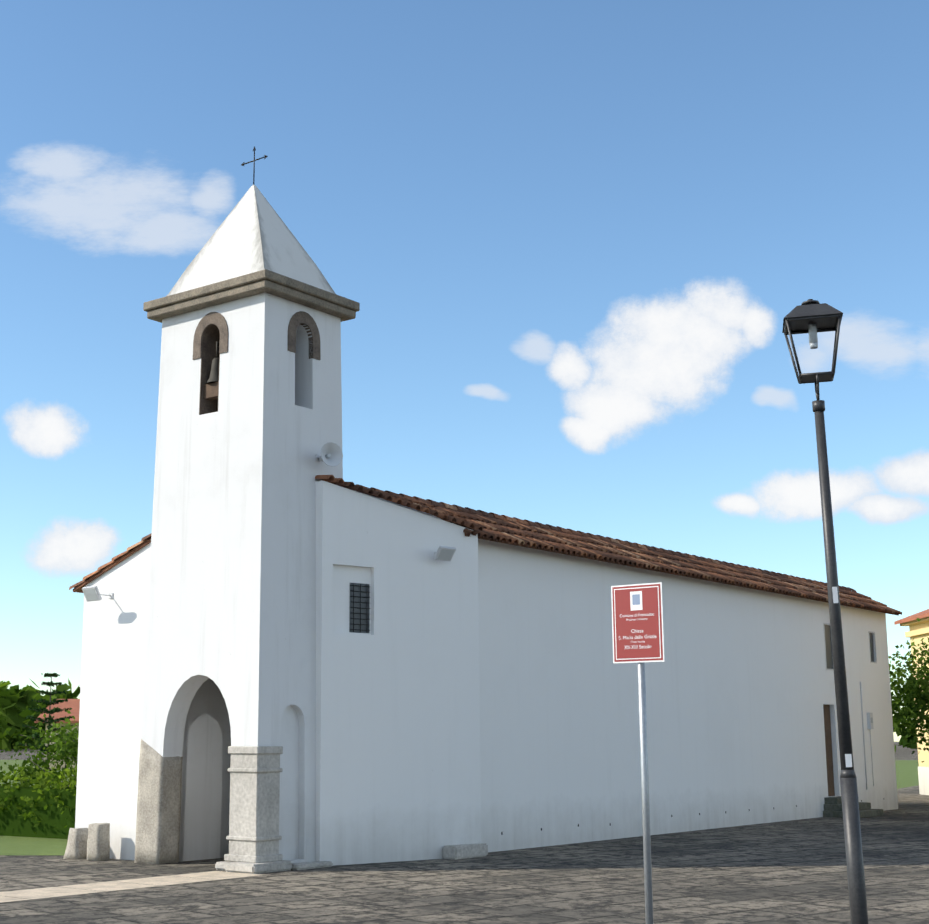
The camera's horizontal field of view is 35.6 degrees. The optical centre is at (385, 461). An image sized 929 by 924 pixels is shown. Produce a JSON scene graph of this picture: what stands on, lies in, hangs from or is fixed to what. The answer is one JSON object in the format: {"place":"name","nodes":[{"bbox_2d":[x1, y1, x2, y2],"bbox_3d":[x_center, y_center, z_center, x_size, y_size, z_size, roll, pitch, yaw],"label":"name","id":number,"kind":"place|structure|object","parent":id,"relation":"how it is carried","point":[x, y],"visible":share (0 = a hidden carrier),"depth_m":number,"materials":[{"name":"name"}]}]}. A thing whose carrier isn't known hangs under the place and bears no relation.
{"place":"outdoors","nodes":[
{"label":"outdoors","id":0,"kind":"place"},
{"bbox_2d":[34,699,79,722],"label":"house roof","id":1,"kind":"structure","parent":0,"point":[74,704],"depth_m":100.27,"materials":[{"name":"orange tile"}]},
{"bbox_2d":[44,723,78,768],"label":"house","id":2,"kind":"structure","parent":0,"point":[63,765],"depth_m":98.59,"materials":[{"name":"beige paint"}]},
{"bbox_2d":[151,746,182,756],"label":"wall","id":3,"kind":"structure","parent":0,"point":[168,751],"depth_m":24.03,"materials":[{"name":"white paint"}]},
{"bbox_2d":[216,339,219,411],"bbox_3d":[-2.390,-1.576,25.465,1.657,1.880,1.106,-9,-14,38],"label":"dark belfry","id":4,"kind":"object","parent":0,"point":[218,357],"depth_m":25.24,"materials":[{"name":"black"}]},
{"bbox_2d":[0,760,918,854],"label":"lawn","id":5,"kind":"structure","parent":0,"point":[906,773],"depth_m":29.31,"materials":[{"name":"green plant"}]},
{"bbox_2d":[0,764,76,838],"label":"hedge","id":6,"kind":"object","parent":5,"relation":"on","point":[45,810],"visible":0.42,"depth_m":30.05,"materials":[{"name":"green plant"}]},
{"bbox_2d":[0,721,78,787],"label":"bush","id":7,"kind":"object","parent":5,"relation":"on","point":[51,748],"visible":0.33,"depth_m":32.98,"materials":[{"name":"green plant"}]},
{"bbox_2d":[17,673,76,771],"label":"araucaria tree","id":8,"kind":"object","parent":5,"relation":"on","point":[49,719],"visible":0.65,"depth_m":86.76,"materials":[{"name":"green plant"}]},
{"bbox_2d":[32,710,78,787],"bbox_3d":[-6.338,6.684,31.628,2.737,2.851,2.650,-9,-14,38],"label":"bush","id":9,"kind":"object","parent":5,"relation":"on","point":[71,750],"visible":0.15,"depth_m":31.35,"materials":[{"name":"green plant"}]},
{"bbox_2d":[0,742,928,923],"bbox_3d":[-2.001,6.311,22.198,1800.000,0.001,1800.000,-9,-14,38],"label":"ground","id":10,"kind":"structure","parent":0,"point":[789,872],"depth_m":20.19,"materials":[{"name":"grey stone"}]},
{"bbox_2d":[63,828,87,859],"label":"stone block","id":11,"kind":"structure","parent":10,"relation":"on","point":[76,848],"depth_m":24.65,"materials":[{"name":"stone"}]},
{"bbox_2d":[87,823,109,860],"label":"stone block","id":12,"kind":"structure","parent":10,"relation":"on","point":[98,844],"depth_m":24.32,"materials":[{"name":"stone"}]},
{"bbox_2d":[134,739,182,864],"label":"pier","id":13,"kind":"structure","parent":10,"relation":"on","point":[158,818],"depth_m":23.89,"materials":[{"name":"stone"}]},
{"bbox_2d":[141,292,342,862],"bbox_3d":[-2.382,2.046,24.782,2.770,9.350,2.174,-9,-14,38],"label":"tower shaft","id":14,"kind":"object","parent":10,"relation":"on","point":[230,655],"visible":0.69,"depth_m":24.10,"materials":[{"name":"white paint"}]},
{"bbox_2d":[203,382,217,400],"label":"bell beam","id":15,"kind":"structure","parent":14,"relation":"attached to","point":[210,391],"depth_m":24.70,"materials":[{"name":"brown wood"}]},
{"bbox_2d":[207,341,218,383],"bbox_3d":[-2.910,-1.712,24.832,0.340,0.750,0.340,-9,-14,38],"label":"bell","id":16,"kind":"object","parent":14,"relation":"attached to","point":[214,374],"visible":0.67,"depth_m":24.73,"materials":[{"name":"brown metal"}]},
{"bbox_2d":[143,269,359,322],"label":"tower cornice","id":17,"kind":"structure","parent":14,"relation":"on","point":[274,284],"depth_m":24.74,"materials":[{"name":"grey stone"}]},
{"bbox_2d":[167,185,335,295],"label":"spire","id":18,"kind":"structure","parent":17,"relation":"on","point":[252,233],"depth_m":25.41,"materials":[{"name":"white paint"}]},
{"bbox_2d":[241,146,267,184],"bbox_3d":[-2.390,-5.373,26.192,0.666,0.753,0.023,-9,-14,38],"label":"cross","id":19,"kind":"object","parent":18,"relation":"on","point":[254,160],"visible":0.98,"depth_m":26.18,"materials":[{"name":"black metal"}]},
{"bbox_2d":[193,311,320,414],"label":"belfry arch stones","id":20,"kind":"object","parent":14,"relation":"on","point":[211,329],"visible":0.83,"depth_m":24.90,"materials":[{"name":"grey stone"}]},
{"bbox_2d":[316,442,342,466],"bbox_3d":[-1.029,-0.111,24.439,0.456,0.430,0.409,-9,-14,38],"label":"horn speaker","id":21,"kind":"object","parent":14,"relation":"attached to","point":[331,454],"visible":0.94,"depth_m":24.43},
{"bbox_2d":[215,860,332,873],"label":"plinth stones","id":22,"kind":"object","parent":10,"relation":"on","point":[252,868],"visible":0.96,"depth_m":22.28,"materials":[{"name":"stone"}]},
{"bbox_2d":[224,746,282,862],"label":"pier","id":23,"kind":"structure","parent":22,"relation":"on","point":[254,836],"depth_m":22.57,"materials":[{"name":"stone"}]},
{"bbox_2d":[315,481,480,865],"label":"wall","id":24,"kind":"structure","parent":10,"relation":"on","point":[398,771],"depth_m":24.66,"materials":[{"name":"white paint"}]},
{"bbox_2d":[349,583,369,632],"bbox_3d":[-0.437,2.481,24.532,0.417,0.840,0.033,8,-13,-36],"label":"grille window","id":25,"kind":"structure","parent":24,"relation":"attached to","point":[359,619],"depth_m":24.53,"materials":[{"name":"grey metal"}]},
{"bbox_2d":[434,546,455,560],"bbox_3d":[1.003,1.624,25.470,0.364,0.241,0.350,8,-13,-36],"label":"floodlight","id":26,"kind":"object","parent":24,"relation":"attached to","point":[444,553],"depth_m":25.37,"materials":[{"name":"grey metal"}]},
{"bbox_2d":[0,678,917,751],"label":"tree line","id":27,"kind":"object","parent":10,"relation":"on","point":[16,703],"visible":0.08,"depth_m":231.70,"materials":[{"name":"green plant"}]},
{"bbox_2d":[443,843,487,859],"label":"block plinth","id":28,"kind":"structure","parent":10,"relation":"on","point":[460,851],"depth_m":24.71,"materials":[{"name":"stone"}]},
{"bbox_2d":[75,539,897,859],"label":"nave walls","id":29,"kind":"structure","parent":10,"relation":"on","point":[741,705],"depth_m":30.12,"materials":[{"name":"white paint"}]},
{"bbox_2d":[82,586,112,601],"bbox_3d":[-5.058,2.343,25.505,0.364,0.258,0.535,-9,-14,38],"label":"floodlight","id":30,"kind":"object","parent":29,"relation":"attached to","point":[91,593],"depth_m":25.34,"materials":[{"name":"grey metal"}]},
{"bbox_2d":[69,475,901,615],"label":"roof tiles","id":31,"kind":"object","parent":29,"relation":"on","point":[491,526],"visible":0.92,"depth_m":30.71,"materials":[{"name":"brown tile"}]},
{"bbox_2d":[823,623,876,789],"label":"wall fittings","id":32,"kind":"object","parent":29,"relation":"attached to","point":[870,721],"depth_m":40.76,"materials":[{"name":"grey"}]},
{"bbox_2d":[823,796,883,817],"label":"door steps","id":33,"kind":"structure","parent":10,"relation":"on","point":[832,806],"depth_m":37.78,"materials":[{"name":"stone"}]},
{"bbox_2d":[888,618,928,762],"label":"tree","id":34,"kind":"object","parent":10,"relation":"on","point":[913,688],"visible":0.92,"depth_m":44.51,"materials":[{"name":"green plant"}]},
{"bbox_2d":[900,617,928,794],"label":"building","id":35,"kind":"structure","parent":10,"relation":"on","point":[918,631],"depth_m":52.90,"materials":[{"name":"beige paint"}]},
{"bbox_2d":[894,609,928,624],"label":"building roof","id":36,"kind":"structure","parent":35,"relation":"attached to","point":[923,614],"depth_m":53.01,"materials":[{"name":"orange tile"}]},
{"bbox_2d":[0,0,928,741],"label":"sky","id":37,"kind":"structure","parent":0,"point":[574,241],"materials":[{"name":"blue"}]},
{"label":"road","id":38,"kind":"structure","parent":0,"visible":0},
{"bbox_2d":[0,871,260,902],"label":"paving strip","id":39,"kind":"object","parent":38,"relation":"on","point":[39,893],"visible":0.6,"depth_m":20.15,"materials":[{"name":"stone"}]},
{"bbox_2d":[637,597,664,923],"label":"sign post","id":40,"kind":"object","parent":38,"relation":"on","point":[645,796],"visible":0.42,"depth_m":11.57,"materials":[{"name":"grey metal"}]},
{"bbox_2d":[611,582,663,662],"bbox_3d":[2.058,1.320,11.819,0.470,0.640,0.006,-9,-14,38],"label":"sign","id":41,"kind":"object","parent":40,"relation":"attached to","point":[627,601],"visible":1,"depth_m":11.81,"materials":[{"name":"red metal"}]},
{"bbox_2d":[621,613,653,616],"bbox_3d":[2.057,1.254,11.829,0.317,0.025,0.001,-9,-14,38],"label":"sign text","id":42,"kind":"object","parent":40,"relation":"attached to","point":[642,615],"visible":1,"depth_m":11.79,"materials":[{"name":"white paint"}]},
{"bbox_2d":[619,636,655,639],"bbox_3d":[2.057,1.431,11.795,0.347,0.029,0.001,-9,-14,38],"label":"sign text","id":43,"kind":"object","parent":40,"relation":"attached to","point":[634,637],"visible":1,"depth_m":11.81,"materials":[{"name":"white paint"}]},
{"bbox_2d":[782,299,868,923],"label":"lamp post","id":44,"kind":"object","parent":38,"relation":"on","point":[809,310],"visible":0.96,"depth_m":11.54,"materials":[{"name":"black metal"}]},
{"bbox_2d":[786,317,837,375],"bbox_3d":[3.562,-0.923,11.995,0.545,0.445,0.545,-10,-14,38],"label":"lamp glass","id":45,"kind":"object","parent":44,"relation":"attached to","point":[804,360],"visible":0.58,"depth_m":11.85,"materials":[{"name":"clear glass"}]},
{"bbox_2d":[808,324,817,348],"bbox_3d":[3.559,-1.047,12.019,0.069,0.202,0.069,-10,-14,38],"label":"lamp bulb","id":46,"kind":"object","parent":44,"relation":"attached to","point":[812,332],"depth_m":11.99,"materials":[{"name":"white glass"}]}
]}

